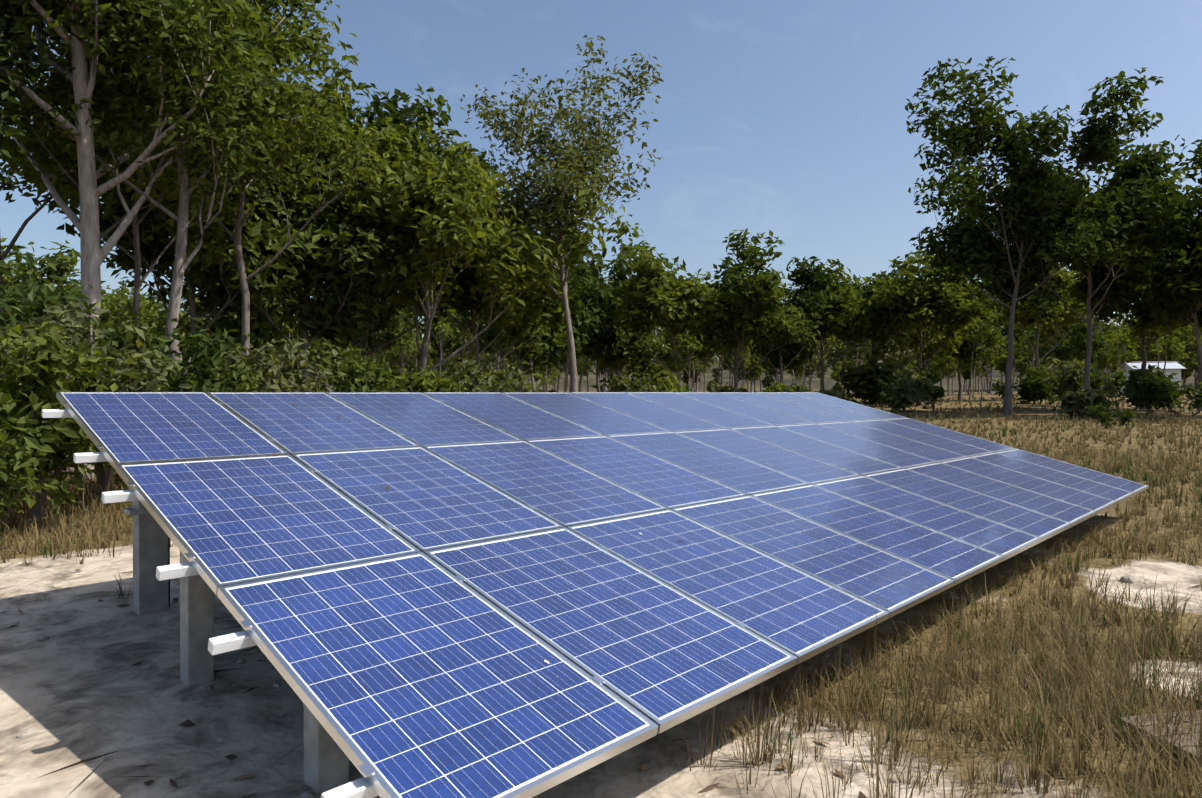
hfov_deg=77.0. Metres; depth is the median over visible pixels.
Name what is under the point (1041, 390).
scattered shrub
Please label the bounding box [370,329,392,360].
sapling
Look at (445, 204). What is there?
tree
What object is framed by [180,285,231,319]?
sapling
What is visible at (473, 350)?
forest tree
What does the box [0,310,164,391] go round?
shrub
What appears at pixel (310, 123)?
tree
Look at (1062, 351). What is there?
forest tree
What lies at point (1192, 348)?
forest tree
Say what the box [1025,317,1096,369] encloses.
forest tree
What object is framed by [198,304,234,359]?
forest tree
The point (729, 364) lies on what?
forest tree
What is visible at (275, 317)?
sapling
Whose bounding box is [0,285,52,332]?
shrub
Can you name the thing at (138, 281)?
tree
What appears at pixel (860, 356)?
forest tree
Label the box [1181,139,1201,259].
tree
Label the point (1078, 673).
dry grass
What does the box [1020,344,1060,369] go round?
forest tree
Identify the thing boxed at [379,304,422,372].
forest tree
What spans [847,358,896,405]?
scattered shrub
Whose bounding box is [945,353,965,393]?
forest tree
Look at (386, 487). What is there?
dry leaves on glass
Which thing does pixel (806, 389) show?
scattered shrub
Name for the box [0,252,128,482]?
shrub
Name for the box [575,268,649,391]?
tree
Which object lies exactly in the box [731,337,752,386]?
sapling
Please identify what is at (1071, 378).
scattered shrub
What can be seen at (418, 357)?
forest tree
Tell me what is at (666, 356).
forest tree
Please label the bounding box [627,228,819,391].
tree
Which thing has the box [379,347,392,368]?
forest tree
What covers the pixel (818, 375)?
forest tree
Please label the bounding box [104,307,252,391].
shrub
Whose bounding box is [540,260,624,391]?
tree
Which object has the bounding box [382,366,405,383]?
scattered shrub
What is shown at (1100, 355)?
forest tree
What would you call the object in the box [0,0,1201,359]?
sky
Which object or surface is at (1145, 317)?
tree
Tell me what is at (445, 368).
forest tree
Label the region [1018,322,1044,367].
forest tree
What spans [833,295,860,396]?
sapling
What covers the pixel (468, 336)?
forest tree
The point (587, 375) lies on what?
forest tree
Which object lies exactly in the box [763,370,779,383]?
forest tree
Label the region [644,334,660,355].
sapling
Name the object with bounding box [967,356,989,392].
forest tree
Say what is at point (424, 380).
shrub
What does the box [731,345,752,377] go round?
sapling
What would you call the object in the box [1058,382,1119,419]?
scattered shrub
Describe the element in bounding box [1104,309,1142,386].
sapling
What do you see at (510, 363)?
forest tree
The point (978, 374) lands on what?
forest tree
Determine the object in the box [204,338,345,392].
shrub
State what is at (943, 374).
forest tree
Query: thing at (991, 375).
forest tree
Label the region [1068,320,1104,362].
forest tree
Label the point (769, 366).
forest tree
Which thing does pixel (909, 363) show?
forest tree
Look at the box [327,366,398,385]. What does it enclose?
scattered shrub
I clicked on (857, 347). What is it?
sapling
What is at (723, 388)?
scattered shrub
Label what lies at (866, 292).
tree
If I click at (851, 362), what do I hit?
forest tree
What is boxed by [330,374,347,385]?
scattered shrub
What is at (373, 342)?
forest tree
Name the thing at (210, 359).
shrub
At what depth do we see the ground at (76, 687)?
4.07 m
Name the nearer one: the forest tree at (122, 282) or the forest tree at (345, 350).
the forest tree at (345, 350)
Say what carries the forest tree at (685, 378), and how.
on the ground at (76, 687)
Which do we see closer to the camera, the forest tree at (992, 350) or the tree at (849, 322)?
the tree at (849, 322)
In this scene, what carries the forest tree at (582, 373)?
on the ground at (76, 687)
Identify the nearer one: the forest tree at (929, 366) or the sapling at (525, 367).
the sapling at (525, 367)
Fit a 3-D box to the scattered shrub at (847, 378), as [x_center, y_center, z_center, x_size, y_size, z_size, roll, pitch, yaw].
[21.150,-1.054,59.482,4.823,3.675,3.369,0,1,42]
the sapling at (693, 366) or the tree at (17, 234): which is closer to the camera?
the tree at (17, 234)
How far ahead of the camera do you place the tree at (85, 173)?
14.29 m
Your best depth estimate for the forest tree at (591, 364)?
229.96 m
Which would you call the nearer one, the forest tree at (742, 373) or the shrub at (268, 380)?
the shrub at (268, 380)
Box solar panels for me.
[56,392,1148,797]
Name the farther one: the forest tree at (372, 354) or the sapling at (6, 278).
the forest tree at (372, 354)
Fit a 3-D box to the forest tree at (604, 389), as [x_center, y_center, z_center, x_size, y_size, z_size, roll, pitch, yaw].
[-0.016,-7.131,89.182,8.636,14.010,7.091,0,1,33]
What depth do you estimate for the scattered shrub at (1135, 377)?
50.96 m
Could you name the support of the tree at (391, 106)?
on the ground at (76, 687)
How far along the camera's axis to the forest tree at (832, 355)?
232.98 m
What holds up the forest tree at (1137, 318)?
on the ground at (76, 687)
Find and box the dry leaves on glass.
[270,398,873,663]
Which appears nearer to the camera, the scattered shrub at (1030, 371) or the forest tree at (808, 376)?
the scattered shrub at (1030, 371)
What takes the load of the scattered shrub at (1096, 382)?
on the ground at (76, 687)
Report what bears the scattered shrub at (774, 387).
on the ground at (76, 687)
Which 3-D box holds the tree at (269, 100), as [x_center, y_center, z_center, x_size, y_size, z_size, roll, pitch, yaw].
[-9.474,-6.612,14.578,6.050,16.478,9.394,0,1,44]
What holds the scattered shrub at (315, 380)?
on the ground at (76, 687)
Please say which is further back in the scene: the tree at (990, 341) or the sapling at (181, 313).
the sapling at (181, 313)
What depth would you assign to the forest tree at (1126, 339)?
177.65 m
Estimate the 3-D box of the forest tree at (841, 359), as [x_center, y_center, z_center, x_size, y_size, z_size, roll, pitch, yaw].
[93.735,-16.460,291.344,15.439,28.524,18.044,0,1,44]
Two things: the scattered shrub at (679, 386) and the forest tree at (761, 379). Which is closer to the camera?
the scattered shrub at (679, 386)
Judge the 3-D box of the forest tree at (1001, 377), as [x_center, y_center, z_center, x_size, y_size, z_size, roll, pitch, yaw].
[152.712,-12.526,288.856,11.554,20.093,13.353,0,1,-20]
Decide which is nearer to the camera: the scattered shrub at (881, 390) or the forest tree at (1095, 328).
the scattered shrub at (881, 390)
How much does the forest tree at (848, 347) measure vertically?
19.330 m
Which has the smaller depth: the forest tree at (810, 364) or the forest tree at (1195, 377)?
the forest tree at (810, 364)
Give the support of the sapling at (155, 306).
on the ground at (76, 687)
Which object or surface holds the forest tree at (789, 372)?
on the ground at (76, 687)
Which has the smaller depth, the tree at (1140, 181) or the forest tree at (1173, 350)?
the tree at (1140, 181)
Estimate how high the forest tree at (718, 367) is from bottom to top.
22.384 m
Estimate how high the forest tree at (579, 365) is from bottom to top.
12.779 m
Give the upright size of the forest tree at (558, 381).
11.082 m
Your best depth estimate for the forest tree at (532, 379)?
95.45 m
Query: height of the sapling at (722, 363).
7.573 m
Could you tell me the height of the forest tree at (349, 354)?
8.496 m
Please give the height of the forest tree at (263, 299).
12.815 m
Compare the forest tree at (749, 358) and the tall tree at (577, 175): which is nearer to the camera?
the tall tree at (577, 175)
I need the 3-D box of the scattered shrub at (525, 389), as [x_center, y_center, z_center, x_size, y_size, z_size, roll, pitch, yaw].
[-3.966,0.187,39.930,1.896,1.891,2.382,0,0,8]
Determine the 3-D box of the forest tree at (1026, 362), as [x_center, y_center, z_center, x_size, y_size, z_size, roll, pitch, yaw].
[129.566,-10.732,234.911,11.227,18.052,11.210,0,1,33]
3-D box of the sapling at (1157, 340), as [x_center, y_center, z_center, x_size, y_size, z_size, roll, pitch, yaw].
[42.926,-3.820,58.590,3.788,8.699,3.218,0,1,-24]
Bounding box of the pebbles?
[2,561,1134,797]
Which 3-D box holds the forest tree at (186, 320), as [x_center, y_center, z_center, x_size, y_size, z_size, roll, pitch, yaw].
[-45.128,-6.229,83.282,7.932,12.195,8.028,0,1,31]
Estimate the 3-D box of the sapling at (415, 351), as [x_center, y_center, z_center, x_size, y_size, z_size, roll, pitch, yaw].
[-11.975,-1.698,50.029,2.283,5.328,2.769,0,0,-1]
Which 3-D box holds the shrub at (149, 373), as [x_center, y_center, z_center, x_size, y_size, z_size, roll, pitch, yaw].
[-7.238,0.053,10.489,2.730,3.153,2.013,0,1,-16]
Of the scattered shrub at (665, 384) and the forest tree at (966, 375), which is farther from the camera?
the forest tree at (966, 375)
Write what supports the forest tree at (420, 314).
on the ground at (76, 687)
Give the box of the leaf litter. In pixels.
[1,562,1200,797]
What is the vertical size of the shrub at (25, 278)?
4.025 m
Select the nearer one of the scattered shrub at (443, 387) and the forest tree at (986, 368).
the scattered shrub at (443, 387)
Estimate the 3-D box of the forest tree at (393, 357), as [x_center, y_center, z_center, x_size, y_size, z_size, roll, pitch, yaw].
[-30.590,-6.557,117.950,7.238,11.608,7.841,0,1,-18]
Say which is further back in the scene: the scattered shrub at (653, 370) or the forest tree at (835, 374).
the forest tree at (835, 374)
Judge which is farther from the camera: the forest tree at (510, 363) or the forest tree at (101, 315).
the forest tree at (510, 363)
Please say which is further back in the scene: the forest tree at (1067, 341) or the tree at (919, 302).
the forest tree at (1067, 341)
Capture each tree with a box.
[0,0,65,193]
[0,0,301,465]
[0,0,328,479]
[0,0,339,373]
[0,5,133,329]
[0,5,309,334]
[0,53,322,369]
[1,238,80,315]
[46,167,311,358]
[59,274,101,307]
[72,286,118,348]
[101,281,160,325]
[102,62,404,391]
[115,279,129,298]
[130,290,167,315]
[133,0,400,361]
[161,288,236,337]
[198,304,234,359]
[202,293,278,356]
[252,67,496,358]
[253,294,288,358]
[265,301,347,375]
[270,279,379,360]
[315,112,631,371]
[323,349,338,391]
[333,340,360,363]
[334,290,411,362]
[348,352,378,365]
[354,296,408,363]
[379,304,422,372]
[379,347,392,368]
[383,319,415,369]
[385,325,428,372]
[387,292,460,376]
[390,35,663,391]
[394,340,444,374]
[404,187,573,373]
[404,356,419,372]
[408,306,478,369]
[421,309,477,382]
[431,336,472,363]
[433,326,455,369]
[454,245,532,369]
[464,342,496,369]
[470,228,627,391]
[470,317,515,370]
[474,349,512,371]
[500,345,517,371]
[509,346,518,382]
[514,358,547,382]
[529,357,562,390]
[530,357,534,390]
[531,360,560,391]
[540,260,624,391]
[554,363,562,389]
[555,366,559,391]
[568,358,590,391]
[569,357,595,391]
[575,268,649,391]
[576,303,669,377]
[577,356,594,383]
[579,356,592,391]
[600,366,611,391]
[601,218,731,385]
[603,368,607,391]
[607,364,629,377]
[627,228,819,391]
[635,354,659,376]
[651,326,669,365]
[653,322,712,391]
[655,327,680,380]
[669,341,703,391]
[672,332,721,391]
[675,353,701,386]
[689,349,721,391]
[699,367,710,391]
[705,355,721,385]
[711,367,723,383]
[713,251,843,381]
[716,341,757,374]
[717,354,738,385]
[719,349,742,385]
[737,364,749,386]
[739,336,764,391]
[745,356,769,391]
[757,342,777,383]
[758,362,767,391]
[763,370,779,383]
[768,365,779,381]
[774,268,872,392]
[785,366,805,383]
[789,359,815,388]
[790,361,815,385]
[799,355,815,391]
[800,340,835,391]
[813,334,842,372]
[815,361,828,378]
[817,333,834,386]
[824,339,853,382]
[827,351,846,390]
[828,362,846,386]
[832,270,922,404]
[835,336,868,392]
[840,335,897,363]
[844,357,858,370]
[845,339,874,365]
[861,248,987,405]
[874,340,918,375]
[896,350,916,375]
[900,269,1000,401]
[905,56,1164,415]
[913,359,932,372]
[915,350,937,372]
[926,350,962,395]
[942,369,953,389]
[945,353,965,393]
[952,328,1007,394]
[960,364,972,392]
[965,284,1036,393]
[967,329,994,392]
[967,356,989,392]
[970,364,989,392]
[975,264,1092,371]
[983,134,1201,392]
[989,306,1031,374]
[993,367,1013,385]
[999,340,1035,392]
[1004,342,1032,389]
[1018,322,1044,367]
[1020,321,1070,373]
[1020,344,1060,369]
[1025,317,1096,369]
[1036,320,1097,376]
[1062,317,1106,365]
[1065,167,1192,408]
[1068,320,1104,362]
[1076,339,1114,369]
[1091,332,1126,373]
[1093,321,1120,378]
[1094,339,1122,378]
[1098,318,1133,381]
[1116,349,1139,366]
[1120,318,1132,354]
[1121,182,1201,410]
[1125,312,1182,360]
[1125,333,1191,365]
[1127,317,1164,361]
[1159,324,1201,389]
[1176,348,1197,389]
[1180,337,1201,359]
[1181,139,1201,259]
[1192,332,1199,392]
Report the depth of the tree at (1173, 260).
45.16 m
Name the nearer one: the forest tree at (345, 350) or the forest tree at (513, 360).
the forest tree at (345, 350)
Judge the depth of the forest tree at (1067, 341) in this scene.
116.65 m
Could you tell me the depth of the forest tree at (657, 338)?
290.47 m
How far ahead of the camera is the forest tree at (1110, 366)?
139.57 m
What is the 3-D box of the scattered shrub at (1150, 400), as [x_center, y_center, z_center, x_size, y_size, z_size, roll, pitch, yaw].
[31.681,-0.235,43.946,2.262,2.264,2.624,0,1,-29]
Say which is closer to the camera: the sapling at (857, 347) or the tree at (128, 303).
the tree at (128, 303)
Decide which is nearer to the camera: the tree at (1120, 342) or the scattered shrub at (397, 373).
the scattered shrub at (397, 373)
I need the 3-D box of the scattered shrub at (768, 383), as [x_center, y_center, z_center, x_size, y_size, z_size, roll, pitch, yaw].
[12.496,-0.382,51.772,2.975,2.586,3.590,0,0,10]
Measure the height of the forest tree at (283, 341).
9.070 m
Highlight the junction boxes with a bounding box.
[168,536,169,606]
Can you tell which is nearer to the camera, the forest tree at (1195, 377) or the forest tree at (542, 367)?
the forest tree at (542, 367)
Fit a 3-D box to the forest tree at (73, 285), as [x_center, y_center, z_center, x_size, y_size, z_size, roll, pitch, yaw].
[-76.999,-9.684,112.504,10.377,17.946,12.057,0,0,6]
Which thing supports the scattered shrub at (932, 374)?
on the ground at (76, 687)
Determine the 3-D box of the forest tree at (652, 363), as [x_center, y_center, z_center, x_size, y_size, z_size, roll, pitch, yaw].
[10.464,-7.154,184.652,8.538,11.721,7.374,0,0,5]
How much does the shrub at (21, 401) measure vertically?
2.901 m
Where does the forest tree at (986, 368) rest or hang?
on the ground at (76, 687)
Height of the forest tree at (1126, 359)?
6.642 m
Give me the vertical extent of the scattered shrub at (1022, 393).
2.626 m
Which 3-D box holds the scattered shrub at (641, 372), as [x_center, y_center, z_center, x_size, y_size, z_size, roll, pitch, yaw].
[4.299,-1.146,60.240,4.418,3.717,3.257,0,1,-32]
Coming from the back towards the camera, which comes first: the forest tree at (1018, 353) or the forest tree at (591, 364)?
the forest tree at (591, 364)
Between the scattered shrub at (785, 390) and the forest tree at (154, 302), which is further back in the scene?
the forest tree at (154, 302)
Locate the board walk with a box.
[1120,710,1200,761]
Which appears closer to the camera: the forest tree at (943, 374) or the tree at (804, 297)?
the tree at (804, 297)
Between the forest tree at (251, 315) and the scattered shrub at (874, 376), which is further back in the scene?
the forest tree at (251, 315)
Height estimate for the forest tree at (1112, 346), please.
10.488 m
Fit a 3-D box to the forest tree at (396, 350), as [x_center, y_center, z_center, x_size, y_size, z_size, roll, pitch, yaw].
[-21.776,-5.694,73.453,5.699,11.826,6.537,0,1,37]
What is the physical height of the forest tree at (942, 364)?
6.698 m
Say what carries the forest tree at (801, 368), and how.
on the ground at (76, 687)
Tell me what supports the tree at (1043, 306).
on the ground at (76, 687)
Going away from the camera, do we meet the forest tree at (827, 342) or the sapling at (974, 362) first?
the sapling at (974, 362)
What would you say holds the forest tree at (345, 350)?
on the ground at (76, 687)
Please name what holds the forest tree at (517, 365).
on the ground at (76, 687)
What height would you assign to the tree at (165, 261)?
12.174 m
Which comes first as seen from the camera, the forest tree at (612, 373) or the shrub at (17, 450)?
the shrub at (17, 450)
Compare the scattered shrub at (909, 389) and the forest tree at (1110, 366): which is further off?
the forest tree at (1110, 366)
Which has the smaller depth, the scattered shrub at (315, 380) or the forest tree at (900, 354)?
the scattered shrub at (315, 380)
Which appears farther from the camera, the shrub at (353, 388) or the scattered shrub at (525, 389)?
the scattered shrub at (525, 389)
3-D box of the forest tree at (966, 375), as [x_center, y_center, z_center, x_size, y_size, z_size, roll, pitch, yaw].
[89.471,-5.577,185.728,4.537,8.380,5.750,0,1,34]
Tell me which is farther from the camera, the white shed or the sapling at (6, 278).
the white shed
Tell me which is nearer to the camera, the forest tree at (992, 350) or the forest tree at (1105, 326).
the forest tree at (992, 350)
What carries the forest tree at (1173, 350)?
on the ground at (76, 687)
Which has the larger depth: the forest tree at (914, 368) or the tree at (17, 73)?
the forest tree at (914, 368)
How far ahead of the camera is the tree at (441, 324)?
56.40 m
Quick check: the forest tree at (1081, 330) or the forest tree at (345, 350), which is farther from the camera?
the forest tree at (1081, 330)
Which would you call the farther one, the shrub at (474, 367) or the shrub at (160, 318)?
the shrub at (474, 367)
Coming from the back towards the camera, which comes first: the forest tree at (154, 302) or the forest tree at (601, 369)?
the forest tree at (601, 369)
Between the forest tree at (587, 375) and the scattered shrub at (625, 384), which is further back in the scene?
the forest tree at (587, 375)
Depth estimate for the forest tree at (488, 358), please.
114.67 m
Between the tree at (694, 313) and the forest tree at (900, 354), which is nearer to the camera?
the tree at (694, 313)
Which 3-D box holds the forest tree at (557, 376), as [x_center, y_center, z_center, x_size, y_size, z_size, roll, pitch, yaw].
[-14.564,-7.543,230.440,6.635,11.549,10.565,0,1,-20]
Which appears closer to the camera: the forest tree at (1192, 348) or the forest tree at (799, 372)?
the forest tree at (1192, 348)
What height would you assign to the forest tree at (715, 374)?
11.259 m
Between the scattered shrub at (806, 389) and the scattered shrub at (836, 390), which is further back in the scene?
the scattered shrub at (806, 389)
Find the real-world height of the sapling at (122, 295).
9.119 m
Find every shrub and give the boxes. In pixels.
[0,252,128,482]
[0,274,76,337]
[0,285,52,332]
[0,286,192,510]
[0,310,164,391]
[0,321,117,530]
[0,355,23,417]
[0,380,62,542]
[34,309,203,391]
[63,310,247,482]
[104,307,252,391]
[138,357,261,391]
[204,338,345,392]
[265,367,313,391]
[292,337,403,391]
[300,375,328,391]
[307,383,371,391]
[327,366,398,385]
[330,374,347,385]
[372,365,409,390]
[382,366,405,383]
[388,367,469,391]
[411,364,507,391]
[429,372,470,391]
[436,356,524,391]
[461,373,554,391]
[511,387,537,391]
[592,363,669,391]
[606,371,680,391]
[627,362,673,391]
[638,376,685,391]
[655,382,688,391]
[706,380,748,391]
[761,375,803,391]
[768,382,792,391]
[782,386,799,391]
[801,386,816,391]
[814,382,853,401]
[837,362,906,405]
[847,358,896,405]
[872,379,894,407]
[881,366,940,411]
[915,368,948,410]
[990,373,1048,403]
[1019,363,1058,403]
[1026,374,1061,404]
[1040,356,1091,401]
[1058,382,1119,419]
[1080,362,1127,398]
[1085,403,1137,428]
[1117,376,1176,412]
[1118,364,1183,408]
[1136,373,1201,412]
[1156,387,1183,409]
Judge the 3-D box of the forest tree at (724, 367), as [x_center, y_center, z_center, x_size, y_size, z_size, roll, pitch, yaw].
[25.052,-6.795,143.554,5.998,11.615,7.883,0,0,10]
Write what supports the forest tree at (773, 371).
on the ground at (76, 687)
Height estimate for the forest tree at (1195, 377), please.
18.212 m
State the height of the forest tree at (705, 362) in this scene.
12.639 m
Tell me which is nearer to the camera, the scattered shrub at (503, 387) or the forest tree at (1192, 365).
the scattered shrub at (503, 387)
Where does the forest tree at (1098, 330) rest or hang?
on the ground at (76, 687)
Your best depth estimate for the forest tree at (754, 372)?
148.16 m
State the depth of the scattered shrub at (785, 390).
46.59 m
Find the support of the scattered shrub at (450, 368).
on the ground at (76, 687)
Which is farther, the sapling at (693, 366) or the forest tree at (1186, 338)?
the forest tree at (1186, 338)
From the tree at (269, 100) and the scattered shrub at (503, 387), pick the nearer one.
the tree at (269, 100)
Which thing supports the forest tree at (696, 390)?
on the ground at (76, 687)
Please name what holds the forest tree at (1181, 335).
on the ground at (76, 687)
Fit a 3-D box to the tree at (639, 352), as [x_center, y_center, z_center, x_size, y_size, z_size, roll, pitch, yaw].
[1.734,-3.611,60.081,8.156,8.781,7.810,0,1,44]
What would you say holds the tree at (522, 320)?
on the ground at (76, 687)
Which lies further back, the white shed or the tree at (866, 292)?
the white shed
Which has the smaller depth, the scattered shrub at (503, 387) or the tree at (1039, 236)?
the scattered shrub at (503, 387)
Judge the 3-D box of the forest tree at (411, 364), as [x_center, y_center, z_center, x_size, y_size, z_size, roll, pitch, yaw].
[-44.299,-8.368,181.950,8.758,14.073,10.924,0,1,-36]
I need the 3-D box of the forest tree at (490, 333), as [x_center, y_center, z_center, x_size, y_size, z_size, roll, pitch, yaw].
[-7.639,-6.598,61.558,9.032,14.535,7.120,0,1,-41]
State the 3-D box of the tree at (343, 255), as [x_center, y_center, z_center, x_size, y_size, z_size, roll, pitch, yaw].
[-11.385,-5.231,25.341,9.033,13.372,8.624,0,1,-22]
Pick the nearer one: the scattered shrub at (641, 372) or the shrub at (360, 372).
the shrub at (360, 372)
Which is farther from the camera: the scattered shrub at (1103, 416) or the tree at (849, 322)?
the tree at (849, 322)
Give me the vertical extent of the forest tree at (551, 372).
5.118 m
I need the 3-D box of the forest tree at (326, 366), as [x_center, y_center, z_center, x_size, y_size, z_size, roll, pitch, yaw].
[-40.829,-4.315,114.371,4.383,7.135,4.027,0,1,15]
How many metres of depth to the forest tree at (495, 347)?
76.86 m
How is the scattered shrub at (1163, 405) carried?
on the ground at (76, 687)
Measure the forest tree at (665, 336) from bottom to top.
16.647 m
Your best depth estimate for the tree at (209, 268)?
22.40 m
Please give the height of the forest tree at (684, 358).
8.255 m
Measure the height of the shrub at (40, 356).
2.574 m
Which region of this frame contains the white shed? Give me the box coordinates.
[1118,361,1185,393]
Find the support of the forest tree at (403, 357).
on the ground at (76, 687)
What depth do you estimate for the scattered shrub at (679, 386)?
41.94 m
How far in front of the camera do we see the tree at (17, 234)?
20.79 m
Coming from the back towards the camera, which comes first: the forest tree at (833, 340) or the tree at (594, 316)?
the forest tree at (833, 340)
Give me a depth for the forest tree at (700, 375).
239.18 m
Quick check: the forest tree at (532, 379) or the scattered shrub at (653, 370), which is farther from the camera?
the forest tree at (532, 379)
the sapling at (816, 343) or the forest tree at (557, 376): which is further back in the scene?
the forest tree at (557, 376)
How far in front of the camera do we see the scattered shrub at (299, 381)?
28.81 m
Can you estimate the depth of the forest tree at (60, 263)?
62.01 m
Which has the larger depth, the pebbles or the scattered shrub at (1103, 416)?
the scattered shrub at (1103, 416)
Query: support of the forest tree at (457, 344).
on the ground at (76, 687)
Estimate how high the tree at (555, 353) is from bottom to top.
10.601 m
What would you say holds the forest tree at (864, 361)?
on the ground at (76, 687)
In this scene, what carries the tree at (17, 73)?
on the ground at (76, 687)
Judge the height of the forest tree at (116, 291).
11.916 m
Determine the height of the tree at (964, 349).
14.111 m
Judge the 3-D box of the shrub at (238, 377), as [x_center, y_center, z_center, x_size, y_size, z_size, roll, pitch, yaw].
[-7.305,0.383,13.663,1.917,2.364,2.860,0,1,23]
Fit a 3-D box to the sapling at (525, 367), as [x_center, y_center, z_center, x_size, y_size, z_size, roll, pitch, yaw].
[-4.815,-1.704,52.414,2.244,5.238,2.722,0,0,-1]
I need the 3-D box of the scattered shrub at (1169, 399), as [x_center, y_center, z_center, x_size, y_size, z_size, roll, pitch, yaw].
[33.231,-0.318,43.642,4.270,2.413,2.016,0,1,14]
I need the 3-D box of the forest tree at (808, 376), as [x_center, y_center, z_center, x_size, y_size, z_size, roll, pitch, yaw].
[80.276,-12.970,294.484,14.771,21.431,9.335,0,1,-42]
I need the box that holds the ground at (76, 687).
[0,359,1201,797]
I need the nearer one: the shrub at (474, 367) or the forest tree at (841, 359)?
the shrub at (474, 367)
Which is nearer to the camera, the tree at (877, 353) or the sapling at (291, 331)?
the sapling at (291, 331)
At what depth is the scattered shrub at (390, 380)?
55.01 m
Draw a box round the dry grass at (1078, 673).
[0,395,1201,797]
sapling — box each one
[2,269,29,315]
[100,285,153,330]
[107,290,154,329]
[143,302,160,313]
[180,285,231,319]
[265,292,297,369]
[278,285,310,371]
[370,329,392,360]
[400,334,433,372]
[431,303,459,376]
[516,358,538,374]
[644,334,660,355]
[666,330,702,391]
[690,283,700,391]
[716,341,728,384]
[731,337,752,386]
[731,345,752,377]
[802,342,817,384]
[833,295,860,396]
[850,280,863,399]
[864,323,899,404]
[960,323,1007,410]
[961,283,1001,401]
[962,319,995,397]
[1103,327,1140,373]
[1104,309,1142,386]
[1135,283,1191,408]
[1135,311,1169,370]
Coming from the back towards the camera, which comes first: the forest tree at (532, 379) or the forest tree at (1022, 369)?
the forest tree at (1022, 369)
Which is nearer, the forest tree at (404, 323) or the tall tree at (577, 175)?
the tall tree at (577, 175)
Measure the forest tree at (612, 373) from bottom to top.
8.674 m
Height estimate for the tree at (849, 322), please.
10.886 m
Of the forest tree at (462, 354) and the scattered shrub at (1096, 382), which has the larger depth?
the forest tree at (462, 354)
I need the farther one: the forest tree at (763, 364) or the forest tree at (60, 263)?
the forest tree at (763, 364)
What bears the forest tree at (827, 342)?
on the ground at (76, 687)
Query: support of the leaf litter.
on the ground at (76, 687)

